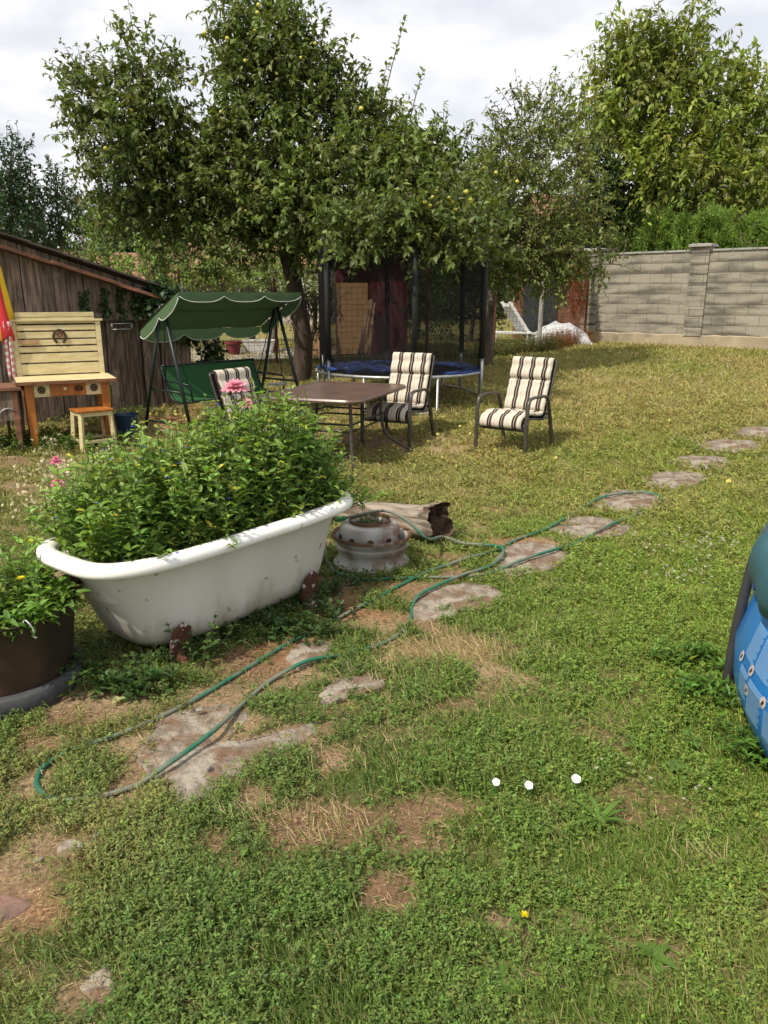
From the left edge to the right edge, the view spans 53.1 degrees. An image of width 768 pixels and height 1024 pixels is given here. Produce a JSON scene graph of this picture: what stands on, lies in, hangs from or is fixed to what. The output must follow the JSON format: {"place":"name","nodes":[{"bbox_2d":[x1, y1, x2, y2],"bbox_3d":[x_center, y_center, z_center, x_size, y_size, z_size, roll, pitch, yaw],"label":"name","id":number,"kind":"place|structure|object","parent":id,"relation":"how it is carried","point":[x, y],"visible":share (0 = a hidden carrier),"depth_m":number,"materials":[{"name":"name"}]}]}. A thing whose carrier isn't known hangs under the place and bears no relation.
{"place":"outdoors","nodes":[
{"label":"outdoors","id":0,"kind":"place"},
{"bbox_2d":[191,347,319,360],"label":"path","id":1,"kind":"structure","parent":0,"point":[241,350],"depth_m":15.19,"materials":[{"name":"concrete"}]},
{"bbox_2d":[225,341,241,354],"bbox_3d":[-2.994,-3.260,15.288,0.340,0.270,0.340,0,16,0],"label":"flower pot","id":2,"kind":"object","parent":1,"relation":"on","point":[231,348],"visible":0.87,"depth_m":15.18,"materials":[{"name":"red paint"}]},
{"bbox_2d":[242,339,274,352],"bbox_3d":[-2.530,-3.352,15.574,0.670,0.280,0.350,-2,16,-8],"label":"trough","id":3,"kind":"object","parent":1,"relation":"on","point":[249,345],"visible":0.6,"depth_m":15.43,"materials":[{"name":"white plastic"}]},
{"bbox_2d":[0,305,767,1023],"bbox_3d":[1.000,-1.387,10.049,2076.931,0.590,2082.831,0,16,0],"label":"ground","id":4,"kind":"structure","parent":0,"point":[134,771],"depth_m":2.86,"materials":[{"name":"soil"}]},
{"bbox_2d":[0,267,19,435],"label":"parasol","id":5,"kind":"object","parent":4,"relation":"on","point":[6,313],"visible":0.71,"depth_m":8.39,"materials":[{"name":"red fabric"}]},
{"bbox_2d":[0,383,25,451],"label":"old table","id":6,"kind":"object","parent":4,"relation":"on","point":[11,404],"visible":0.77,"depth_m":8.10,"materials":[{"name":"brown wood"}]},
{"bbox_2d":[0,893,30,922],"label":"flat stone","id":7,"kind":"object","parent":4,"relation":"on","point":[11,906],"visible":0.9,"depth_m":2.13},
{"bbox_2d":[0,120,60,247],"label":"dark tree","id":8,"kind":"object","parent":4,"relation":"on","point":[11,178],"visible":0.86,"depth_m":17.55,"materials":[{"name":"green plant"}]},
{"bbox_2d":[1,458,78,577],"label":"faded plant","id":9,"kind":"object","parent":4,"relation":"on","point":[34,489],"visible":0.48,"depth_m":4.10,"materials":[{"name":"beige plant"}]},
{"bbox_2d":[0,576,83,721],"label":"planter pot","id":10,"kind":"object","parent":4,"relation":"on","point":[30,678],"visible":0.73,"depth_m":3.15,"materials":[{"name":"brown"}]},
{"bbox_2d":[0,543,92,640],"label":"potted plants","id":11,"kind":"object","parent":10,"relation":"in","point":[37,601],"visible":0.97,"depth_m":3.25,"materials":[{"name":"green plant"}]},
{"bbox_2d":[49,456,62,492],"bbox_3d":[-1.694,0.105,4.139,0.118,0.830,0.092,-12,20,-37],"label":"zinnia","id":12,"kind":"object","parent":4,"relation":"on","point":[56,458],"visible":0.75,"depth_m":4.03,"materials":[{"name":"pink plant"}]},
{"bbox_2d":[23,154,93,256],"bbox_3d":[-7.930,-6.378,19.017,2.226,4.409,1.596,12,20,36],"label":"dark tree","id":13,"kind":"object","parent":4,"relation":"on","point":[62,199],"visible":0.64,"depth_m":18.52,"materials":[{"name":"green plant"}]},
{"bbox_2d":[30,448,92,525],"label":"faded plant","id":14,"kind":"object","parent":4,"relation":"on","point":[46,463],"visible":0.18,"depth_m":4.26,"materials":[{"name":"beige plant"}]},
{"bbox_2d":[9,312,116,449],"bbox_3d":[-3.555,-1.478,8.549,1.020,1.432,0.707,-8,18,-26],"label":"painted desk","id":15,"kind":"object","parent":4,"relation":"on","point":[98,384],"visible":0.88,"depth_m":8.60,"materials":[{"name":"beige paint"}]},
{"bbox_2d":[2,321,15,378],"bbox_3d":[-4.126,-1.776,8.453,0.114,0.620,0.050,-7,17,-22],"label":"cloth","id":16,"kind":"object","parent":15,"relation":"hanging from","point":[9,351],"visible":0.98,"depth_m":8.46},
{"bbox_2d":[56,839,83,859],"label":"flat stone","id":17,"kind":"object","parent":4,"relation":"on","point":[63,846],"visible":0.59,"depth_m":2.35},
{"bbox_2d":[31,431,113,494],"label":"faded plant","id":18,"kind":"object","parent":4,"relation":"on","point":[55,452],"visible":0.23,"depth_m":4.42,"materials":[{"name":"green plant"}]},
{"bbox_2d":[0,421,145,453],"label":"weeds","id":19,"kind":"object","parent":4,"relation":"on","point":[8,441],"visible":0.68,"depth_m":8.36,"materials":[{"name":"green plant"}]},
{"bbox_2d":[0,189,166,252],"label":"broad tree","id":20,"kind":"object","parent":4,"relation":"on","point":[131,249],"visible":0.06,"depth_m":37.33,"materials":[{"name":"green plant"}]},
{"bbox_2d":[68,405,117,452],"bbox_3d":[-3.200,-0.919,8.447,0.416,0.442,0.366,-12,20,-36],"label":"stool","id":21,"kind":"object","parent":4,"relation":"on","point":[81,413],"visible":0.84,"depth_m":8.37,"materials":[{"name":"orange wood"}]},
{"bbox_2d":[0,232,193,426],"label":"wooden shed","id":22,"kind":"structure","parent":4,"relation":"on","point":[39,278],"depth_m":9.73,"materials":[{"name":"brown wood"}]},
{"bbox_2d":[77,276,229,409],"bbox_3d":[-2.985,-2.267,10.274,2.027,1.722,0.524,-12,19,-36],"label":"ivy","id":23,"kind":"object","parent":22,"relation":"attached to","point":[152,304],"visible":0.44,"depth_m":10.06,"materials":[{"name":"green plant"}]},
{"bbox_2d":[80,966,115,1007],"bbox_3d":[-0.700,1.196,1.901,0.080,0.062,0.112,-12,20,-37],"label":"flat stone","id":24,"kind":"object","parent":4,"relation":"on","point":[98,993],"visible":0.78,"depth_m":1.89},
{"bbox_2d":[61,201,144,273],"bbox_3d":[-6.005,-5.034,16.518,1.637,3.182,2.003,-15,21,-42],"label":"bush","id":25,"kind":"object","parent":4,"relation":"on","point":[105,254],"visible":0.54,"depth_m":16.26,"materials":[{"name":"green plant"}]},
{"bbox_2d":[55,641,186,703],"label":"weeds","id":26,"kind":"object","parent":4,"relation":"on","point":[127,683],"visible":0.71,"depth_m":3.28,"materials":[{"name":"green plant"}]},
{"bbox_2d":[113,412,137,436],"bbox_3d":[-3.020,-1.024,9.009,0.274,0.255,0.274,0,16,0],"label":"bucket","id":27,"kind":"object","parent":4,"relation":"on","point":[123,420],"visible":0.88,"depth_m":8.92,"materials":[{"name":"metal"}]},
{"bbox_2d":[53,403,200,423],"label":"weeds","id":28,"kind":"object","parent":4,"relation":"on","point":[129,410],"visible":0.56,"depth_m":9.89,"materials":[{"name":"green plant"}]},
{"bbox_2d":[64,239,223,291],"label":"house","id":29,"kind":"structure","parent":4,"relation":"on","point":[137,262],"depth_m":30.38,"materials":[{"name":"paint"}]},
{"bbox_2d":[102,233,193,289],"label":"bush","id":30,"kind":"object","parent":4,"relation":"on","point":[141,267],"visible":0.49,"depth_m":15.47,"materials":[{"name":"green plant"}]},
{"bbox_2d":[137,223,228,291],"bbox_3d":[-4.579,-5.304,17.709,2.007,3.050,2.200,-3,16,-11],"label":"bush","id":31,"kind":"object","parent":4,"relation":"on","point":[185,260],"visible":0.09,"depth_m":17.39,"materials":[{"name":"green plant"}]},
{"bbox_2d":[36,491,352,664],"bbox_3d":[-0.879,0.301,4.013,0.796,0.590,1.713,12,20,36],"label":"bathtub","id":32,"kind":"object","parent":4,"relation":"on","point":[196,589],"visible":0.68,"depth_m":3.58,"materials":[{"name":"white ceramic"}]},
{"bbox_2d":[9,376,393,562],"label":"flowering plants","id":33,"kind":"object","parent":32,"relation":"in","point":[138,513],"visible":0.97,"depth_m":3.62,"materials":[{"name":"green plant"}]},
{"bbox_2d":[220,378,250,432],"bbox_3d":[-0.807,-0.380,4.256,0.170,0.710,0.173,0,16,0],"label":"zinnia","id":34,"kind":"object","parent":32,"relation":"in","point":[232,385],"visible":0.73,"depth_m":4.17,"materials":[{"name":"pink plant"}]},
{"bbox_2d":[163,614,238,665],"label":"weeds","id":35,"kind":"object","parent":4,"relation":"on","point":[207,641],"visible":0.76,"depth_m":3.55,"materials":[{"name":"green plant"}]},
{"bbox_2d":[175,244,248,345],"bbox_3d":[-3.456,-4.274,15.284,1.559,2.438,1.669,-3,16,-11],"label":"bush","id":36,"kind":"object","parent":4,"relation":"on","point":[209,265],"visible":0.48,"depth_m":15.13,"materials":[{"name":"green plant"}]},
{"bbox_2d":[140,292,303,431],"bbox_3d":[-1.980,-1.925,9.587,0.958,1.582,1.902,13,20,38],"label":"garden swing","id":37,"kind":"object","parent":4,"relation":"on","point":[200,315],"visible":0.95,"depth_m":9.50,"materials":[{"name":"green"}]},
{"bbox_2d":[135,703,318,806],"bbox_3d":[-0.660,0.892,2.965,0.588,0.087,0.696,12,20,36],"label":"stepping stone","id":38,"kind":"object","parent":4,"relation":"on","point":[176,732],"visible":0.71,"depth_m":2.89,"materials":[{"name":"stone"}]},
{"bbox_2d":[94,562,381,692],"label":"weeds","id":39,"kind":"object","parent":4,"relation":"on","point":[334,585],"visible":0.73,"depth_m":3.95,"materials":[{"name":"green plant"}]},
{"bbox_2d":[196,230,303,338],"bbox_3d":[-3.201,-5.637,18.523,2.762,3.250,2.048,0,16,0],"label":"bush","id":40,"kind":"object","parent":4,"relation":"on","point":[275,275],"visible":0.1,"depth_m":18.33,"materials":[{"name":"green plant"}]},
{"bbox_2d":[181,232,318,323],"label":"house","id":41,"kind":"structure","parent":4,"relation":"on","point":[256,278],"depth_m":31.59,"materials":[{"name":"paint"}]},
{"bbox_2d":[209,372,307,461],"bbox_3d":[-1.196,-0.867,7.415,0.780,0.945,0.648,10,18,31],"label":"garden chair","id":42,"kind":"object","parent":4,"relation":"on","point":[214,385],"visible":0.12,"depth_m":7.31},
{"bbox_2d":[213,367,300,436],"bbox_3d":[-1.172,-1.009,7.359,0.787,0.688,0.485,10,18,31],"label":"chair cushion","id":43,"kind":"object","parent":42,"relation":"on","point":[222,376],"visible":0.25,"depth_m":7.41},
{"bbox_2d":[231,248,286,351],"bbox_3d":[-2.396,-4.274,15.644,1.440,2.221,1.556,0,16,0],"label":"bush","id":44,"kind":"object","parent":4,"relation":"on","point":[262,274],"visible":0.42,"depth_m":15.31,"materials":[{"name":"green plant"}]},
{"bbox_2d":[41,0,527,381],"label":"apple tree","id":45,"kind":"object","parent":4,"relation":"on","point":[252,194],"visible":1,"depth_m":10.87,"materials":[{"name":"green plant"}]},
{"bbox_2d":[276,254,318,335],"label":"bush","id":46,"kind":"object","parent":4,"relation":"on","point":[308,271],"visible":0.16,"depth_m":16.62,"materials":[{"name":"green plant"}]},
{"bbox_2d":[286,641,332,669],"bbox_3d":[-0.363,0.703,3.700,0.185,0.079,0.310,7,17,24],"label":"stepping stone","id":47,"kind":"object","parent":4,"relation":"on","point":[295,655],"visible":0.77,"depth_m":3.68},
{"bbox_2d":[265,592,357,646],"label":"weeds","id":48,"kind":"object","parent":4,"relation":"on","point":[299,627],"visible":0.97,"depth_m":3.89,"materials":[{"name":"green plant"}]},
{"bbox_2d":[259,381,412,467],"bbox_3d":[-0.500,-0.955,8.166,1.490,0.686,1.543,6,17,19],"label":"garden table","id":49,"kind":"object","parent":4,"relation":"on","point":[339,392],"visible":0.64,"depth_m":7.94,"materials":[{"name":"metal"}]},
{"bbox_2d":[34,491,662,802],"bbox_3d":[0.107,0.165,4.897,1.585,0.372,5.347,13,20,38],"label":"garden hose","id":50,"kind":"object","parent":4,"relation":"on","point":[206,736],"visible":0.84,"depth_m":3.81,"materials":[{"name":"green plastic"}]},
{"bbox_2d":[319,676,384,705],"bbox_3d":[-0.154,0.788,3.365,0.343,0.080,0.176,-10,19,-32],"label":"stepping stone","id":51,"kind":"object","parent":4,"relation":"on","point":[336,688],"visible":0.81,"depth_m":3.34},
{"bbox_2d":[331,524,411,574],"bbox_3d":[-0.078,0.226,4.888,0.512,0.211,0.512,0,16,0],"label":"wheel rim","id":52,"kind":"object","parent":4,"relation":"on","point":[358,556],"visible":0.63,"depth_m":4.71,"materials":[{"name":"white metal"}]},
{"bbox_2d":[340,513,399,543],"bbox_3d":[-0.090,0.099,4.867,0.388,0.127,0.384,-6,17,-19],"label":"wheel rim","id":53,"kind":"object","parent":52,"relation":"on","point":[386,531],"visible":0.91,"depth_m":4.74,"materials":[{"name":"white metal"}]},
{"bbox_2d":[355,508,386,523],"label":"plant","id":54,"kind":"object","parent":53,"relation":"on","point":[368,520],"visible":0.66,"depth_m":4.85,"materials":[{"name":"green plant"}]},
{"bbox_2d":[250,343,514,363],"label":"weeds","id":55,"kind":"object","parent":4,"relation":"on","point":[316,359],"visible":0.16,"depth_m":14.25,"materials":[{"name":"green plant"}]},
{"bbox_2d":[176,268,590,362],"bbox_3d":[0.650,-4.026,15.232,11.126,2.084,1.860,-9,18,-30],"label":"wire fence","id":56,"kind":"object","parent":4,"relation":"on","point":[540,318],"visible":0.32,"depth_m":15.69,"materials":[{"name":"metal"}]},
{"bbox_2d":[183,276,318,331],"bbox_3d":[-2.375,-3.693,13.884,3.685,1.088,0.424,-4,16,-15],"label":"dry vine","id":57,"kind":"object","parent":56,"relation":"attached to","point":[306,297],"visible":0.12,"depth_m":14.04,"materials":[{"name":"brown plant"}]},
{"bbox_2d":[283,276,319,351],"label":"dry vine","id":58,"kind":"object","parent":56,"relation":"attached to","point":[316,328],"visible":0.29,"depth_m":14.20,"materials":[{"name":"brown plant"}]},
{"bbox_2d":[568,252,589,323],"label":"dry vine","id":59,"kind":"object","parent":56,"relation":"attached to","point":[583,303],"visible":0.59,"depth_m":18.00,"materials":[{"name":"brown plant"}]},
{"bbox_2d":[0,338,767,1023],"bbox_3d":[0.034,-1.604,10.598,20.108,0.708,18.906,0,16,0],"label":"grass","id":60,"kind":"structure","parent":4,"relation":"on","point":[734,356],"depth_m":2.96,"materials":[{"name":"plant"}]},
{"bbox_2d":[0,368,767,1023],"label":"dry grass","id":61,"kind":"structure","parent":4,"relation":"on","point":[464,650],"depth_m":2.73,"materials":[{"name":"plant"}]},
{"bbox_2d":[332,500,452,542],"bbox_3d":[-0.003,-0.002,5.513,1.042,0.289,0.303,11,19,35],"label":"log","id":62,"kind":"object","parent":4,"relation":"on","point":[432,520],"visible":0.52,"depth_m":5.33,"materials":[{"name":"wood"}]},
{"bbox_2d":[360,355,434,446],"bbox_3d":[0.179,-1.287,8.736,0.648,0.945,0.780,8,17,25],"label":"garden chair","id":63,"kind":"object","parent":4,"relation":"on","point":[408,415],"visible":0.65,"depth_m":8.61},
{"bbox_2d":[365,352,431,421],"bbox_3d":[0.166,-1.427,8.670,0.485,0.689,0.787,8,17,25],"label":"chair cushion","id":64,"kind":"object","parent":63,"relation":"on","point":[410,370],"visible":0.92,"depth_m":8.82,"materials":[{"name":"fabric"}]},
{"bbox_2d":[315,234,488,415],"bbox_3d":[0.220,-2.679,10.933,2.424,2.276,2.504,0,16,0],"label":"trampoline","id":65,"kind":"object","parent":4,"relation":"on","point":[373,317],"visible":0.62,"depth_m":9.97,"materials":[{"name":"fabric"}]},
{"bbox_2d":[432,889,473,918],"bbox_3d":[0.179,1.092,2.140,0.155,0.025,0.140,0,16,0],"label":"weed rosette","id":66,"kind":"object","parent":4,"relation":"on","point":[459,899],"visible":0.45,"depth_m":2.14,"materials":[{"name":"green plant"}]},
{"bbox_2d":[413,582,505,621],"bbox_3d":[0.400,0.519,4.337,0.606,0.087,0.437,-5,16,-16],"label":"stepping stone","id":67,"kind":"object","parent":4,"relation":"on","point":[454,595],"visible":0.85,"depth_m":4.31,"materials":[{"name":"stone"}]},
{"bbox_2d":[476,222,508,318],"bbox_3d":[1.686,-12.207,38.092,12.984,6.354,5.502,0,16,0],"label":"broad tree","id":68,"kind":"object","parent":4,"relation":"on","point":[499,316],"depth_m":37.42,"materials":[{"name":"green plant"}]},
{"bbox_2d":[471,963,519,1002],"bbox_3d":[0.269,1.165,1.903,0.131,0.027,0.133,0,16,0],"label":"weed rosette","id":69,"kind":"object","parent":4,"relation":"on","point":[499,968],"visible":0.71,"depth_m":1.91,"materials":[{"name":"green plant"}]},
{"bbox_2d":[467,136,527,316],"bbox_3d":[2.453,-6.159,17.509,2.186,4.795,1.966,8,18,27],"label":"dark tree","id":70,"kind":"object","parent":4,"relation":"on","point":[489,292],"visible":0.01,"depth_m":17.63,"materials":[{"name":"green plant"}]},
{"bbox_2d":[493,277,515,330],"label":"bush","id":71,"kind":"object","parent":4,"relation":"on","point":[498,308],"visible":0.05,"depth_m":18.73,"materials":[{"name":"green plant"}]},
{"bbox_2d":[474,360,557,454],"bbox_3d":[1.445,-1.152,8.313,0.648,0.945,0.780,11,19,34],"label":"garden chair","id":72,"kind":"object","parent":4,"relation":"on","point":[528,418],"visible":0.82,"depth_m":8.24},
{"bbox_2d":[479,356,554,429],"bbox_3d":[1.428,-1.293,8.249,0.485,0.689,0.787,11,19,34],"label":"chair cushion","id":73,"kind":"object","parent":72,"relation":"on","point":[530,377],"visible":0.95,"depth_m":8.36,"materials":[{"name":"fabric"}]},
{"bbox_2d":[500,907,531,927],"bbox_3d":[0.365,1.118,2.114,0.094,0.017,0.081,0,16,0],"label":"weed rosette","id":74,"kind":"object","parent":4,"relation":"on","point":[515,918],"visible":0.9,"depth_m":2.12,"materials":[{"name":"green plant"}]},
{"bbox_2d":[495,301,537,341],"bbox_3d":[2.860,-4.249,17.364,1.280,1.004,0.698,-4,16,-13],"label":"sun lounger","id":75,"kind":"object","parent":4,"relation":"on","point":[521,329],"visible":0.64,"depth_m":17.22,"materials":[{"name":"white plastic"}]},
{"bbox_2d":[493,331,565,356],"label":"weeds","id":76,"kind":"object","parent":4,"relation":"on","point":[532,345],"visible":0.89,"depth_m":15.70,"materials":[{"name":"green plant"}]},
{"bbox_2d":[492,541,567,576],"bbox_3d":[0.958,0.319,4.974,0.438,0.083,0.730,7,17,23],"label":"stepping stone","id":77,"kind":"object","parent":4,"relation":"on","point":[516,551],"visible":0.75,"depth_m":4.97,"materials":[{"name":"stone"}]},
{"bbox_2d":[499,247,580,314],"bbox_3d":[4.666,-5.920,20.645,3.120,2.646,2.416,0,16,0],"label":"bush","id":78,"kind":"object","parent":4,"relation":"on","point":[508,292],"visible":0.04,"depth_m":20.30,"materials":[{"name":"green plant"}]},
{"bbox_2d":[455,66,642,365],"bbox_3d":[2.507,-4.954,13.109,4.157,5.076,2.667,-9,18,-30],"label":"fruit tree","id":79,"kind":"object","parent":4,"relation":"on","point":[541,232],"visible":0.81,"depth_m":12.73,"materials":[{"name":"green plant"}]},
{"bbox_2d":[516,326,600,348],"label":"weeds","id":80,"kind":"object","parent":4,"relation":"on","point":[568,339],"visible":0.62,"depth_m":17.31,"materials":[{"name":"green plant"}]},
{"bbox_2d":[529,321,592,344],"bbox_3d":[4.152,-4.212,18.135,1.440,0.591,0.837,0,16,0],"label":"covered heap","id":81,"kind":"object","parent":4,"relation":"on","point":[572,328],"visible":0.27,"depth_m":17.86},
{"bbox_2d":[512,248,617,338],"bbox_3d":[4.766,-5.981,21.136,2.700,2.280,2.600,2,16,8],"label":"brown hut","id":82,"kind":"object","parent":4,"relation":"on","point":[528,307],"visible":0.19,"depth_m":20.40,"materials":[{"name":"wood"}]},
{"bbox_2d":[521,274,557,334],"bbox_3d":[4.143,-5.570,20.378,0.900,1.700,0.050,2,16,8],"label":"doorway","id":83,"kind":"structure","parent":82,"relation":"in","point":[528,307],"depth_m":20.41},
{"bbox_2d":[565,933,602,955],"bbox_3d":[0.512,1.132,2.018,0.085,0.039,0.092,-5,16,-16],"label":"weed rosette","id":84,"kind":"object","parent":4,"relation":"on","point":[585,939],"visible":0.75,"depth_m":2.01,"materials":[{"name":"green plant"}]},
{"bbox_2d":[550,516,632,539],"bbox_3d":[1.530,0.135,5.672,0.519,0.086,0.687,9,18,28],"label":"stepping stone","id":85,"kind":"object","parent":4,"relation":"on","point":[595,523],"visible":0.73,"depth_m":5.63,"materials":[{"name":"stone"}]},
{"bbox_2d":[544,128,642,258],"bbox_3d":[5.596,-7.229,20.314,2.872,5.324,2.392,0,16,0],"label":"dark tree","id":86,"kind":"object","parent":4,"relation":"on","point":[615,173],"visible":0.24,"depth_m":19.93,"materials":[{"name":"green plant"}]},
{"bbox_2d":[569,794,631,841],"bbox_3d":[0.708,0.987,2.500,0.204,0.049,0.197,5,16,16],"label":"weed rosette","id":87,"kind":"object","parent":4,"relation":"on","point":[607,810],"visible":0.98,"depth_m":2.51,"materials":[{"name":"green plant"}]},
{"bbox_2d":[505,194,704,319],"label":"house","id":88,"kind":"structure","parent":4,"relation":"on","point":[507,317],"depth_m":32.72,"materials":[{"name":"paint"}]},
{"bbox_2d":[592,490,665,511],"bbox_3d":[2.052,-0.074,6.416,0.533,0.085,0.739,11,19,33],"label":"stepping stone","id":89,"kind":"object","parent":4,"relation":"on","point":[631,500],"visible":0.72,"depth_m":6.37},
{"bbox_2d":[609,208,654,251],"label":"thuja","id":90,"kind":"object","parent":4,"relation":"on","point":[634,231],"visible":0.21,"depth_m":20.12,"materials":[{"name":"green plant"}]},
{"bbox_2d":[627,199,679,251],"bbox_3d":[7.089,-6.292,20.196,1.730,3.591,1.653,0,16,0],"label":"thuja","id":91,"kind":"object","parent":4,"relation":"on","point":[663,224],"visible":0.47,"depth_m":19.68,"materials":[{"name":"green plant"}]},
{"bbox_2d":[635,942,675,981],"bbox_3d":[0.701,1.156,1.988,0.104,0.024,0.126,0,16,0],"label":"weed rosette","id":92,"kind":"object","parent":4,"relation":"on","point":[648,951],"visible":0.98,"depth_m":2.00,"materials":[{"name":"green plant"}]},
{"bbox_2d":[544,0,767,250],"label":"walnut tree","id":93,"kind":"object","parent":4,"relation":"on","point":[677,85],"visible":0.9,"depth_m":19.86,"materials":[{"name":"green plant"}]},
{"bbox_2d":[580,243,767,349],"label":"block wall","id":94,"kind":"structure","parent":4,"relation":"on","point":[706,294],"depth_m":17.32,"materials":[{"name":"concrete"}]},
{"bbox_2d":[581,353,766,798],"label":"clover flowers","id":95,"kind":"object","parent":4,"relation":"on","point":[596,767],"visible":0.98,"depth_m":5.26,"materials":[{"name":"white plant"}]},
{"bbox_2d":[644,471,708,490],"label":"stepping stone","id":96,"kind":"object","parent":4,"relation":"on","point":[675,477],"visible":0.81,"depth_m":7.12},
{"bbox_2d":[664,758,692,773],"bbox_3d":[1.071,0.922,2.791,0.107,0.020,0.105,0,16,0],"label":"weed rosette","id":97,"kind":"object","parent":4,"relation":"on","point":[674,763],"visible":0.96,"depth_m":2.79,"materials":[{"name":"green plant"}]},
{"bbox_2d":[659,206,710,250],"bbox_3d":[7.712,-6.057,19.765,1.580,3.373,1.636,6,17,19],"label":"thuja","id":98,"kind":"object","parent":4,"relation":"on","point":[685,222],"visible":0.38,"depth_m":19.28,"materials":[{"name":"green plant"}]},
{"bbox_2d":[669,455,732,469],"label":"stepping stone","id":99,"kind":"object","parent":4,"relation":"on","point":[697,459],"visible":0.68,"depth_m":7.86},
{"bbox_2d":[641,633,767,774],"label":"weeds","id":100,"kind":"object","parent":4,"relation":"on","point":[705,650],"visible":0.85,"depth_m":3.19,"materials":[{"name":"green plant"}]},
{"bbox_2d":[683,198,742,249],"bbox_3d":[8.259,-6.012,19.284,1.597,3.536,1.693,0,16,0],"label":"thuja","id":101,"kind":"object","parent":4,"relation":"on","point":[715,220],"visible":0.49,"depth_m":18.79,"materials":[{"name":"green plant"}]},
{"bbox_2d":[697,439,759,453],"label":"stepping stone","id":102,"kind":"object","parent":4,"relation":"on","point":[729,443],"visible":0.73,"depth_m":8.52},
{"bbox_2d":[705,113,766,242],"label":"house","id":103,"kind":"structure","parent":4,"relation":"on","point":[741,169],"depth_m":27.15,"materials":[{"name":"paint"}]},
{"bbox_2d":[719,208,767,248],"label":"thuja","id":104,"kind":"object","parent":4,"relation":"on","point":[746,230],"visible":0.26,"depth_m":18.43,"materials":[{"name":"green plant"}]},
{"bbox_2d":[722,522,767,758],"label":"pool","id":105,"kind":"structure","parent":4,"relation":"on","point":[746,663],"depth_m":2.86,"materials":[{"name":"plastic"}]},
{"bbox_2d":[732,426,767,438],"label":"stepping stone","id":106,"kind":"object","parent":4,"relation":"on","point":[755,430],"visible":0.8,"depth_m":9.13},
{"bbox_2d":[744,206,767,246],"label":"thuja","id":107,"kind":"object","parent":4,"relation":"on","point":[762,239],"visible":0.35,"depth_m":18.12,"materials":[{"name":"green plant"}]},
{"bbox_2d":[0,0,767,293],"label":"sky","id":108,"kind":"structure","parent":0,"point":[466,49],"materials":[{"name":"white"}]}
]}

